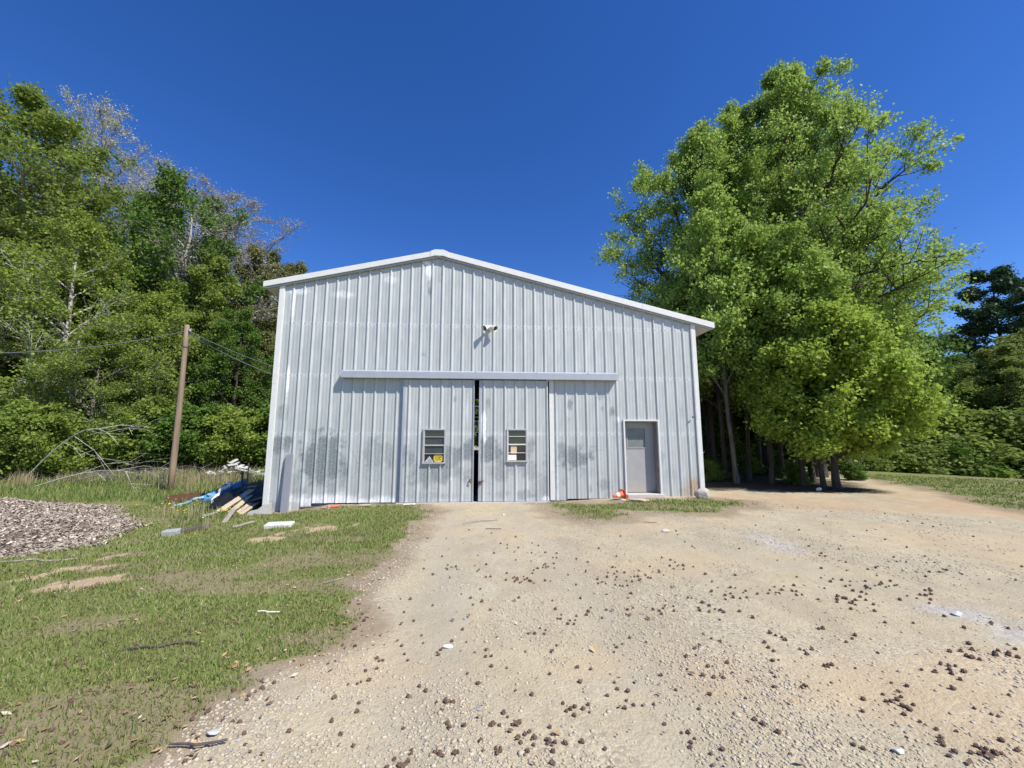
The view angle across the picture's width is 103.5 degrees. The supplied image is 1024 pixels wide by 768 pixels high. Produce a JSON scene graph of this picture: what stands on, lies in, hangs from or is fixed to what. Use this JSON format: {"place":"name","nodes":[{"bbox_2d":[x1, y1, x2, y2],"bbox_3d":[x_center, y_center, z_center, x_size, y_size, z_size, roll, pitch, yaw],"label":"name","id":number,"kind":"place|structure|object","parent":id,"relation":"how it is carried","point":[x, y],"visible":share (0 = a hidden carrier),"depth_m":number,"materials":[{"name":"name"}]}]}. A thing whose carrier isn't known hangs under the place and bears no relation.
{"place":"outdoors","nodes":[
{"label":"outdoors","id":0,"kind":"place"},
{"bbox_2d":[473,450,478,488],"bbox_3d":[-1.347,3.080,14.621,1.250,1.315,0.605,1,-8,-4],"label":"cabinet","id":1,"kind":"object","parent":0,"point":[475,481],"visible":0.17,"depth_m":14.33,"materials":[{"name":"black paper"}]},
{"bbox_2d":[0,446,1023,767],"bbox_3d":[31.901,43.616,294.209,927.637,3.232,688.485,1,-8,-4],"label":"ground","id":2,"kind":"structure","parent":0,"point":[882,496],"depth_m":3.60,"materials":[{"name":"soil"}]},
{"bbox_2d":[2,469,37,488],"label":"dry grass tuft","id":3,"kind":"object","parent":2,"relation":"on","point":[19,479],"visible":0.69,"depth_m":17.04,"materials":[{"name":"plant"}]},
{"bbox_2d":[0,164,85,380],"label":"broadleaf tree","id":4,"kind":"object","parent":2,"relation":"on","point":[4,207],"visible":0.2,"depth_m":27.72,"materials":[{"name":"green plant"}]},
{"bbox_2d":[0,263,86,408],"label":"broadleaf tree","id":5,"kind":"object","parent":2,"relation":"on","point":[4,356],"visible":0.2,"depth_m":23.97,"materials":[{"name":"green plant"}]},
{"bbox_2d":[0,396,98,477],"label":"leafy shrub","id":6,"kind":"object","parent":2,"relation":"on","point":[20,418],"visible":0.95,"depth_m":18.99,"materials":[{"name":"green plant"}]},
{"bbox_2d":[0,73,148,387],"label":"broadleaf tree","id":7,"kind":"object","parent":2,"relation":"on","point":[30,121],"visible":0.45,"depth_m":28.87,"materials":[{"name":"green plant"}]},
{"bbox_2d":[0,497,152,558],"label":"mulch heap","id":8,"kind":"object","parent":2,"relation":"on","point":[27,526],"visible":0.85,"depth_m":8.48,"materials":[{"name":"brown wood"}]},
{"bbox_2d":[0,203,160,425],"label":"broadleaf tree","id":9,"kind":"object","parent":2,"relation":"on","point":[70,235],"visible":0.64,"depth_m":23.95,"materials":[{"name":"green plant"}]},
{"bbox_2d":[19,416,161,483],"bbox_3d":[-18.337,2.765,16.970,5.602,3.036,1.938,1,-8,-7],"label":"fallen branch","id":10,"kind":"object","parent":2,"relation":"on","point":[90,447],"visible":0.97,"depth_m":17.41,"materials":[{"name":"grey wood"}]},
{"bbox_2d":[10,260,174,410],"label":"broadleaf tree","id":11,"kind":"object","parent":2,"relation":"on","point":[86,296],"visible":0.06,"depth_m":28.96,"materials":[{"name":"green plant"}]},
{"bbox_2d":[12,324,176,468],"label":"broadleaf tree","id":12,"kind":"object","parent":2,"relation":"on","point":[89,338],"visible":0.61,"depth_m":22.87,"materials":[{"name":"green plant"}]},
{"bbox_2d":[1,85,188,331],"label":"budding tree","id":13,"kind":"object","parent":2,"relation":"on","point":[107,120],"visible":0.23,"depth_m":35.38,"materials":[{"name":"beige plant"}]},
{"bbox_2d":[58,415,134,463],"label":"woodland shrub","id":14,"kind":"object","parent":2,"relation":"on","point":[88,417],"visible":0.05,"depth_m":23.40,"materials":[{"name":"green plant"}]},
{"bbox_2d":[35,451,183,490],"bbox_3d":[-16.734,3.549,17.076,5.709,1.592,1.920,-1,-8,10],"label":"fallen branch","id":15,"kind":"object","parent":2,"relation":"on","point":[107,475],"visible":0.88,"depth_m":16.71,"materials":[{"name":"grey wood"}]},
{"bbox_2d":[0,458,264,528],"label":"field grass","id":16,"kind":"structure","parent":2,"relation":"on","point":[63,489],"depth_m":15.77,"materials":[{"name":"green plant"}]},
{"bbox_2d":[76,183,196,352],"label":"broadleaf tree","id":17,"kind":"object","parent":2,"relation":"on","point":[155,198],"visible":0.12,"depth_m":31.88,"materials":[{"name":"green plant"}]},
{"bbox_2d":[72,440,211,481],"bbox_3d":[-16.662,3.500,18.442,5.212,1.906,3.505,6,-10,-38],"label":"fallen branch","id":18,"kind":"object","parent":2,"relation":"on","point":[138,468],"visible":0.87,"depth_m":18.51,"materials":[{"name":"grey wood"}]},
{"bbox_2d":[79,392,220,470],"bbox_3d":[-20.605,2.825,23.255,5.683,4.592,6.294,-5,-9,30],"label":"woodland shrub","id":19,"kind":"object","parent":2,"relation":"on","point":[152,408],"visible":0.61,"depth_m":21.73,"materials":[{"name":"green plant"}]},
{"bbox_2d":[127,468,178,489],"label":"dry grass tuft","id":20,"kind":"object","parent":2,"relation":"on","point":[158,475],"visible":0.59,"depth_m":16.65,"materials":[{"name":"plant"}]},
{"bbox_2d":[66,288,244,433],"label":"broadleaf tree","id":21,"kind":"object","parent":2,"relation":"on","point":[153,299],"visible":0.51,"depth_m":26.02,"materials":[{"name":"green plant"}]},
{"bbox_2d":[119,640,197,649],"bbox_3d":[-2.893,2.149,3.322,0.555,0.016,0.060,2,-8,-13],"label":"stick","id":22,"kind":"object","parent":2,"relation":"on","point":[153,646],"visible":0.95,"depth_m":3.30,"materials":[{"name":"brown wood"}]},
{"bbox_2d":[82,148,252,304],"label":"budding tree","id":23,"kind":"object","parent":2,"relation":"on","point":[140,187],"visible":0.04,"depth_m":39.18,"materials":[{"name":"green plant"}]},
{"bbox_2d":[161,528,181,536],"bbox_3d":[-6.961,3.050,8.255,0.280,0.140,0.200,-1,-3,-14],"label":"grey block","id":24,"kind":"object","parent":2,"relation":"on","point":[170,532],"depth_m":8.18,"materials":[{"name":"grey concrete"}]},
{"bbox_2d":[139,461,215,489],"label":"dry grass tuft","id":25,"kind":"object","parent":2,"relation":"on","point":[180,479],"visible":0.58,"depth_m":16.32,"materials":[{"name":"plant"}]},
{"bbox_2d":[167,324,190,489],"bbox_3d":[-13.360,0.927,16.221,0.266,6.797,0.232,4,-9,-24],"label":"utility pole","id":26,"kind":"object","parent":2,"relation":"on","point":[175,440],"visible":0.95,"depth_m":16.14,"materials":[{"name":"brown wood"}]},
{"bbox_2d":[2,331,183,352],"bbox_3d":[-16.474,-1.620,14.962,6.943,1.618,0.034,4,-9,-27],"label":"overhead wire","id":27,"kind":"object","parent":26,"relation":"attached to","point":[91,346],"visible":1,"depth_m":15.22,"materials":[{"name":"rubber"}]},
{"bbox_2d":[133,401,230,468],"bbox_3d":[-18.475,3.042,23.342,5.132,4.147,5.685,2,-8,-11],"label":"woodland shrub","id":28,"kind":"object","parent":2,"relation":"on","point":[188,451],"visible":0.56,"depth_m":22.05,"materials":[{"name":"green plant"}]},
{"bbox_2d":[98,162,266,363],"bbox_3d":[-25.575,-5.344,31.635,10.590,22.835,10.455,7,-10,-40],"label":"broadleaf tree","id":29,"kind":"object","parent":2,"relation":"on","point":[171,218],"visible":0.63,"depth_m":30.23,"materials":[{"name":"green plant"}]},
{"bbox_2d":[166,492,200,502],"bbox_3d":[-10.781,3.724,13.284,0.840,0.200,0.320,-2,-4,-16],"label":"rusty trough","id":30,"kind":"object","parent":2,"relation":"on","point":[187,496],"visible":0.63,"depth_m":13.17,"materials":[{"name":"brown metal"}]},
{"bbox_2d":[64,168,312,360],"bbox_3d":[-26.307,-6.106,35.910,17.295,25.490,19.024,0,-8,-3],"label":"budding tree","id":31,"kind":"object","parent":2,"relation":"on","point":[230,199],"visible":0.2,"depth_m":33.92,"materials":[{"name":"beige plant"}]},
{"bbox_2d":[121,246,262,412],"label":"broadleaf tree","id":32,"kind":"object","parent":2,"relation":"on","point":[218,265],"visible":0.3,"depth_m":29.38,"materials":[{"name":"green plant"}]},
{"bbox_2d":[165,472,219,492],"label":"dry grass tuft","id":33,"kind":"object","parent":2,"relation":"on","point":[207,482],"visible":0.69,"depth_m":15.57,"materials":[{"name":"plant"}]},
{"bbox_2d":[181,523,210,532],"bbox_3d":[-6.798,3.094,8.646,0.140,0.090,0.614,-3,-8,19],"label":"rotted timber","id":34,"kind":"object","parent":2,"relation":"on","point":[193,528],"visible":0.62,"depth_m":8.60,"materials":[{"name":"brown wood"}]},
{"bbox_2d":[168,738,227,746],"bbox_3d":[-1.753,2.000,2.248,0.302,0.012,0.038,1,-8,-7],"label":"stick","id":35,"kind":"object","parent":2,"relation":"on","point":[196,744],"visible":1,"depth_m":2.24,"materials":[{"name":"brown wood"}]},
{"bbox_2d":[211,481,232,502],"bbox_3d":[-9.084,3.407,12.649,0.146,0.668,0.556,-6,-10,39],"label":"white sheet","id":36,"kind":"object","parent":2,"relation":"on","point":[222,489],"visible":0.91,"depth_m":12.63,"materials":[{"name":"plastic"}]},
{"bbox_2d":[202,479,246,502],"bbox_3d":[-9.380,3.496,13.205,0.379,0.655,1.387,-2,-8,17],"label":"blue tarp","id":37,"kind":"object","parent":2,"relation":"on","point":[236,486],"visible":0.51,"depth_m":13.20,"materials":[{"name":"blue plastic"}]},
{"bbox_2d":[185,307,273,437],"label":"broadleaf tree","id":38,"kind":"object","parent":2,"relation":"on","point":[252,336],"visible":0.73,"depth_m":27.75,"materials":[{"name":"green plant"}]},
{"bbox_2d":[192,403,268,468],"bbox_3d":[-15.835,3.107,23.385,4.929,3.983,5.460,5,-9,-32],"label":"woodland shrub","id":39,"kind":"object","parent":2,"relation":"on","point":[229,416],"visible":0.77,"depth_m":22.36,"materials":[{"name":"green plant"}]},
{"bbox_2d":[206,483,263,509],"bbox_3d":[-7.705,3.242,12.578,2.547,0.885,1.953,3,-9,-24],"label":"black tarp","id":40,"kind":"object","parent":2,"relation":"on","point":[226,498],"visible":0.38,"depth_m":11.95,"materials":[{"name":"black plastic"}]},
{"bbox_2d":[215,489,254,511],"bbox_3d":[-7.883,3.322,11.547,0.170,0.035,1.448,6,8,-2],"label":"plank","id":41,"kind":"object","parent":2,"relation":"on","point":[238,498],"visible":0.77,"depth_m":11.54,"materials":[{"name":"beige wood"}]},
{"bbox_2d":[197,242,283,376],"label":"broadleaf tree","id":42,"kind":"object","parent":2,"relation":"on","point":[263,324],"visible":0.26,"depth_m":34.60,"materials":[{"name":"green plant"}]},
{"bbox_2d":[213,398,270,463],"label":"woodland shrub","id":43,"kind":"object","parent":2,"relation":"on","point":[265,409],"visible":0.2,"depth_m":22.77,"materials":[{"name":"green plant"}]},
{"bbox_2d":[229,329,275,417],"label":"broadleaf tree","id":44,"kind":"object","parent":2,"relation":"on","point":[270,349],"visible":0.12,"depth_m":31.34,"materials":[{"name":"green plant"}]},
{"bbox_2d":[247,503,271,514],"bbox_3d":[-6.571,3.259,10.524,0.500,0.270,0.190,1,-8,-10],"label":"broken block","id":45,"kind":"object","parent":2,"relation":"on","point":[265,508],"depth_m":10.46,"materials":[{"name":"concrete"}]},
{"bbox_2d":[263,521,294,529],"bbox_3d":[-4.715,2.863,8.189,0.500,0.085,0.280,2,-5,-12],"label":"white slab","id":46,"kind":"object","parent":2,"relation":"on","point":[268,525],"depth_m":8.10,"materials":[{"name":"concrete"}]},
{"bbox_2d":[255,259,310,359],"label":"broadleaf tree","id":47,"kind":"object","parent":2,"relation":"on","point":[292,268],"visible":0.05,"depth_m":39.96,"materials":[{"name":"green plant"}]},
{"bbox_2d":[280,453,292,512],"bbox_3d":[-6.054,2.657,10.864,0.170,1.560,0.073,-1,-15,-4],"label":"metal channel","id":48,"kind":"object","parent":2,"relation":"on","point":[286,484],"visible":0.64,"depth_m":10.83,"materials":[{"name":"metal"}]},
{"bbox_2d":[474,399,478,448],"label":"background tree","id":49,"kind":"object","parent":2,"relation":"on","point":[476,428],"visible":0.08,"depth_m":43.05,"materials":[{"name":"green plant"}]},
{"bbox_2d":[262,249,714,511],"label":"metal barn","id":50,"kind":"structure","parent":2,"relation":"on","point":[387,373],"depth_m":11.71,"materials":[{"name":"metal"}]},
{"bbox_2d":[399,379,474,501],"bbox_3d":[-2.080,1.560,11.331,2.018,3.400,0.127,1,-8,-4],"label":"sliding door","id":51,"kind":"structure","parent":50,"relation":"in","point":[438,415],"depth_m":11.33,"materials":[{"name":"metal"}]},
{"bbox_2d":[478,380,548,501],"bbox_3d":[0.043,1.580,11.481,2.011,3.400,0.125,1,-8,-4],"label":"sliding door","id":52,"kind":"structure","parent":50,"relation":"in","point":[513,415],"depth_m":11.48,"materials":[{"name":"metal"}]},
{"bbox_2d":[625,423,655,491],"bbox_3d":[3.783,2.166,11.991,0.928,2.029,0.105,1,-8,-4],"label":"entry door","id":53,"kind":"structure","parent":50,"relation":"in","point":[640,460],"depth_m":12.00,"materials":[{"name":"grey paint"}]},
{"bbox_2d":[0,500,1013,767],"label":"dead leaves","id":54,"kind":"object","parent":2,"relation":"on","point":[516,722],"visible":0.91,"depth_m":2.75,"materials":[{"name":"brown plant"}]},
{"bbox_2d":[0,507,1022,706],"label":"seed balls","id":55,"kind":"object","parent":2,"relation":"on","point":[971,656],"visible":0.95,"depth_m":4.19},
{"bbox_2d":[0,472,1023,767],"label":"grass","id":56,"kind":"structure","parent":2,"relation":"on","point":[206,540],"depth_m":4.21,"materials":[{"name":"green plant"}]},
{"bbox_2d":[694,488,709,498],"bbox_3d":[5.334,3.112,11.319,0.445,0.394,0.333,3,-8,-21],"label":"rock","id":57,"kind":"object","parent":2,"relation":"on","point":[700,493],"visible":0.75,"depth_m":11.20,"materials":[{"name":"white stone"}]},
{"bbox_2d":[652,226,758,478],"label":"sapling","id":58,"kind":"object","parent":2,"relation":"on","point":[704,293],"visible":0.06,"depth_m":17.32,"materials":[{"name":"green plant"}]},
{"bbox_2d":[591,116,823,459],"bbox_3d":[9.890,-4.629,21.361,11.079,18.632,11.607,-2,-8,17],"label":"sweetgum tree","id":59,"kind":"object","parent":2,"relation":"on","point":[702,168],"visible":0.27,"depth_m":20.71,"materials":[{"name":"green plant"}]},
{"bbox_2d":[677,267,742,456],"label":"sapling","id":60,"kind":"object","parent":2,"relation":"on","point":[707,390],"visible":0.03,"depth_m":19.90,"materials":[{"name":"green plant"}]},
{"bbox_2d":[657,178,771,483],"bbox_3d":[8.120,-2.195,16.232,4.334,12.542,4.779,-4,-9,27],"label":"sapling","id":61,"kind":"object","parent":2,"relation":"on","point":[713,220],"visible":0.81,"depth_m":15.76,"materials":[{"name":"green plant"}]},
{"bbox_2d":[703,460,726,481],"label":"woodland shrub","id":62,"kind":"object","parent":2,"relation":"on","point":[711,472],"visible":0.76,"depth_m":15.96,"materials":[{"name":"green plant"}]},
{"bbox_2d":[700,399,742,447],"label":"background tree","id":63,"kind":"object","parent":2,"relation":"on","point":[715,423],"visible":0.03,"depth_m":23.16,"materials":[{"name":"green plant"}]},
{"bbox_2d":[687,234,767,479],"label":"sapling","id":64,"kind":"object","parent":2,"relation":"on","point":[748,462],"visible":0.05,"depth_m":16.71,"materials":[{"name":"green plant"}]},
{"bbox_2d":[700,406,756,440],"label":"background tree","id":65,"kind":"object","parent":2,"relation":"on","point":[740,424],"visible":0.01,"depth_m":25.30,"materials":[{"name":"green plant"}]},
{"bbox_2d":[703,429,756,469],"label":"woodland shrub","id":66,"kind":"object","parent":2,"relation":"on","point":[740,459],"visible":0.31,"depth_m":22.91,"materials":[{"name":"green plant"}]},
{"bbox_2d":[723,401,773,446],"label":"background tree","id":67,"kind":"object","parent":2,"relation":"on","point":[749,414],"visible":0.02,"depth_m":25.31,"materials":[{"name":"green plant"}]},
{"bbox_2d":[740,457,767,474],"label":"woodland shrub","id":68,"kind":"object","parent":2,"relation":"on","point":[756,467],"visible":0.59,"depth_m":18.91,"materials":[{"name":"green plant"}]},
{"bbox_2d":[756,415,762,474],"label":"sapling","id":69,"kind":"object","parent":2,"relation":"on","point":[759,452],"depth_m":19.20,"materials":[{"name":"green plant"}]},
{"bbox_2d":[728,428,792,465],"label":"woodland shrub","id":70,"kind":"object","parent":2,"relation":"on","point":[753,435],"visible":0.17,"depth_m":24.13,"materials":[{"name":"green plant"}]},
{"bbox_2d":[706,218,822,483],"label":"sapling","id":71,"kind":"object","parent":2,"relation":"on","point":[771,260],"visible":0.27,"depth_m":15.20,"materials":[{"name":"green plant"}]},
{"bbox_2d":[687,97,843,473],"bbox_3d":[12.747,-5.564,21.015,7.026,20.348,7.026,4,-9,-28],"label":"sweetgum tree","id":72,"kind":"object","parent":2,"relation":"on","point":[748,108],"visible":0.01,"depth_m":20.46,"materials":[{"name":"green plant"}]},
{"bbox_2d":[732,216,811,478],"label":"sapling","id":73,"kind":"object","parent":2,"relation":"on","point":[780,456],"depth_m":17.26,"materials":[{"name":"green plant"}]},
{"bbox_2d":[750,437,807,467],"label":"woodland shrub","id":74,"kind":"object","parent":2,"relation":"on","point":[776,451],"visible":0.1,"depth_m":23.62,"materials":[{"name":"green plant"}]},
{"bbox_2d":[768,458,790,475],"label":"woodland shrub","id":75,"kind":"object","parent":2,"relation":"on","point":[786,462],"visible":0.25,"depth_m":18.52,"materials":[{"name":"green plant"}]},
{"bbox_2d":[729,217,849,485],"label":"sapling","id":76,"kind":"object","parent":2,"relation":"on","point":[787,234],"visible":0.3,"depth_m":14.96,"materials":[{"name":"green plant"}]},
{"bbox_2d":[776,462,813,483],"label":"woodland shrub","id":77,"kind":"object","parent":2,"relation":"on","point":[792,469],"visible":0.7,"depth_m":15.15,"materials":[{"name":"green plant"}]},
{"bbox_2d":[749,219,848,482],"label":"sapling","id":78,"kind":"object","parent":2,"relation":"on","point":[812,470],"visible":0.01,"depth_m":15.67,"materials":[{"name":"green plant"}]},
{"bbox_2d":[751,233,856,487],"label":"sapling","id":79,"kind":"object","parent":2,"relation":"on","point":[806,248],"visible":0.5,"depth_m":14.26,"materials":[{"name":"green plant"}]},
{"bbox_2d":[665,54,986,477],"bbox_3d":[13.637,-5.970,19.347,11.664,20.732,12.648,-6,-10,37],"label":"sweetgum tree","id":80,"kind":"object","parent":2,"relation":"on","point":[787,107],"visible":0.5,"depth_m":16.88,"materials":[{"name":"green plant"}]},
{"bbox_2d":[731,285,963,489],"bbox_3d":[10.830,0.159,14.167,6.032,7.189,6.098,1,-8,-4],"label":"young sweetgum tree","id":81,"kind":"object","parent":2,"relation":"on","point":[875,411],"visible":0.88,"depth_m":12.83,"materials":[{"name":"green plant"}]},
{"bbox_2d":[839,462,868,480],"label":"woodland shrub","id":82,"kind":"object","parent":2,"relation":"on","point":[854,469],"visible":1,"depth_m":16.55,"materials":[{"name":"green plant"}]},
{"bbox_2d":[839,443,922,471],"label":"woodland shrub","id":83,"kind":"object","parent":2,"relation":"on","point":[875,465],"visible":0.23,"depth_m":23.05,"materials":[{"name":"green plant"}]},
{"bbox_2d":[798,151,976,470],"bbox_3d":[18.063,-4.576,23.256,8.821,19.005,9.568,1,-8,-4],"label":"sweetgum tree","id":84,"kind":"object","parent":2,"relation":"on","point":[967,279],"visible":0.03,"depth_m":20.19,"materials":[{"name":"green plant"}]},
{"bbox_2d":[862,285,958,430],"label":"background tree","id":85,"kind":"object","parent":2,"relation":"on","point":[930,352],"visible":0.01,"depth_m":26.89,"materials":[{"name":"green plant"}]},
{"bbox_2d":[873,289,972,415],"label":"background tree","id":86,"kind":"object","parent":2,"relation":"on","point":[945,350],"visible":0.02,"depth_m":28.88,"materials":[{"name":"green plant"}]},
{"bbox_2d":[876,436,985,476],"bbox_3d":[24.657,4.944,26.084,6.381,4.190,7.068,2,-8,-11],"label":"woodland shrub","id":87,"kind":"object","parent":2,"relation":"on","point":[936,464],"visible":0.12,"depth_m":23.83,"materials":[{"name":"green plant"}]},
{"bbox_2d":[880,428,996,473],"bbox_3d":[25.336,4.800,27.378,9.647,5.718,8.709,-1,-8,8],"label":"woodland shrub","id":88,"kind":"object","parent":2,"relation":"on","point":[900,469],"visible":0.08,"depth_m":24.67,"materials":[{"name":"green plant"}]},
{"bbox_2d":[907,314,986,409],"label":"background tree","id":89,"kind":"object","parent":2,"relation":"on","point":[955,389],"visible":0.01,"depth_m":33.04,"materials":[{"name":"green plant"}]},
{"bbox_2d":[922,353,975,411],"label":"background tree","id":90,"kind":"object","parent":2,"relation":"on","point":[946,359],"visible":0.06,"depth_m":35.74,"materials":[{"name":"green plant"}]},
{"bbox_2d":[885,428,1023,477],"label":"woodland shrub","id":91,"kind":"object","parent":2,"relation":"on","point":[956,450],"visible":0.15,"depth_m":23.96,"materials":[{"name":"green plant"}]},
{"bbox_2d":[928,430,1016,474],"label":"woodland shrub","id":92,"kind":"object","parent":2,"relation":"on","point":[972,471],"visible":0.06,"depth_m":24.08,"materials":[{"name":"green plant"}]},
{"bbox_2d":[925,426,1023,476],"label":"woodland shrub","id":93,"kind":"object","parent":2,"relation":"on","point":[954,438],"visible":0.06,"depth_m":24.91,"materials":[{"name":"green plant"}]},
{"bbox_2d":[932,406,1023,478],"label":"woodland shrub","id":94,"kind":"object","parent":2,"relation":"on","point":[1014,461],"visible":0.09,"depth_m":25.10,"materials":[{"name":"green plant"}]},
{"bbox_2d":[940,352,1018,410],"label":"broadleaf tree","id":95,"kind":"object","parent":2,"relation":"on","point":[959,358],"visible":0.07,"depth_m":37.50,"materials":[{"name":"green plant"}]},
{"bbox_2d":[937,406,1023,478],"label":"woodland shrub","id":96,"kind":"object","parent":2,"relation":"on","point":[968,418],"visible":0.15,"depth_m":25.82,"materials":[{"name":"green plant"}]},
{"bbox_2d":[942,261,1023,398],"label":"pine tree","id":97,"kind":"object","parent":2,"relation":"on","point":[1004,280],"visible":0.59,"depth_m":44.82,"materials":[{"name":"green plant"}]},
{"bbox_2d":[944,342,1023,412],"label":"broadleaf tree","id":98,"kind":"object","parent":2,"relation":"on","point":[1009,354],"visible":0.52,"depth_m":33.03,"materials":[{"name":"green plant"}]},
{"bbox_2d":[944,328,1023,410],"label":"broadleaf tree","id":99,"kind":"object","parent":2,"relation":"on","point":[1012,339],"visible":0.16,"depth_m":34.68,"materials":[{"name":"green plant"}]},
{"bbox_2d":[955,406,1023,469],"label":"woodland shrub","id":100,"kind":"object","parent":2,"relation":"on","point":[1004,414],"visible":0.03,"depth_m":25.78,"materials":[{"name":"green plant"}]},
{"bbox_2d":[973,404,1023,476],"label":"woodland shrub","id":101,"kind":"object","parent":2,"relation":"on","point":[1014,444],"visible":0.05,"depth_m":24.10,"materials":[{"name":"green plant"}]},
{"bbox_2d":[991,285,1023,348],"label":"pine tree","id":102,"kind":"object","parent":2,"relation":"on","point":[1017,309],"visible":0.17,"depth_m":44.45,"materials":[{"name":"green plant"}]},
{"bbox_2d":[0,0,1023,432],"label":"sky","id":103,"kind":"structure","parent":0,"point":[497,132],"materials":[{"name":"blue"}]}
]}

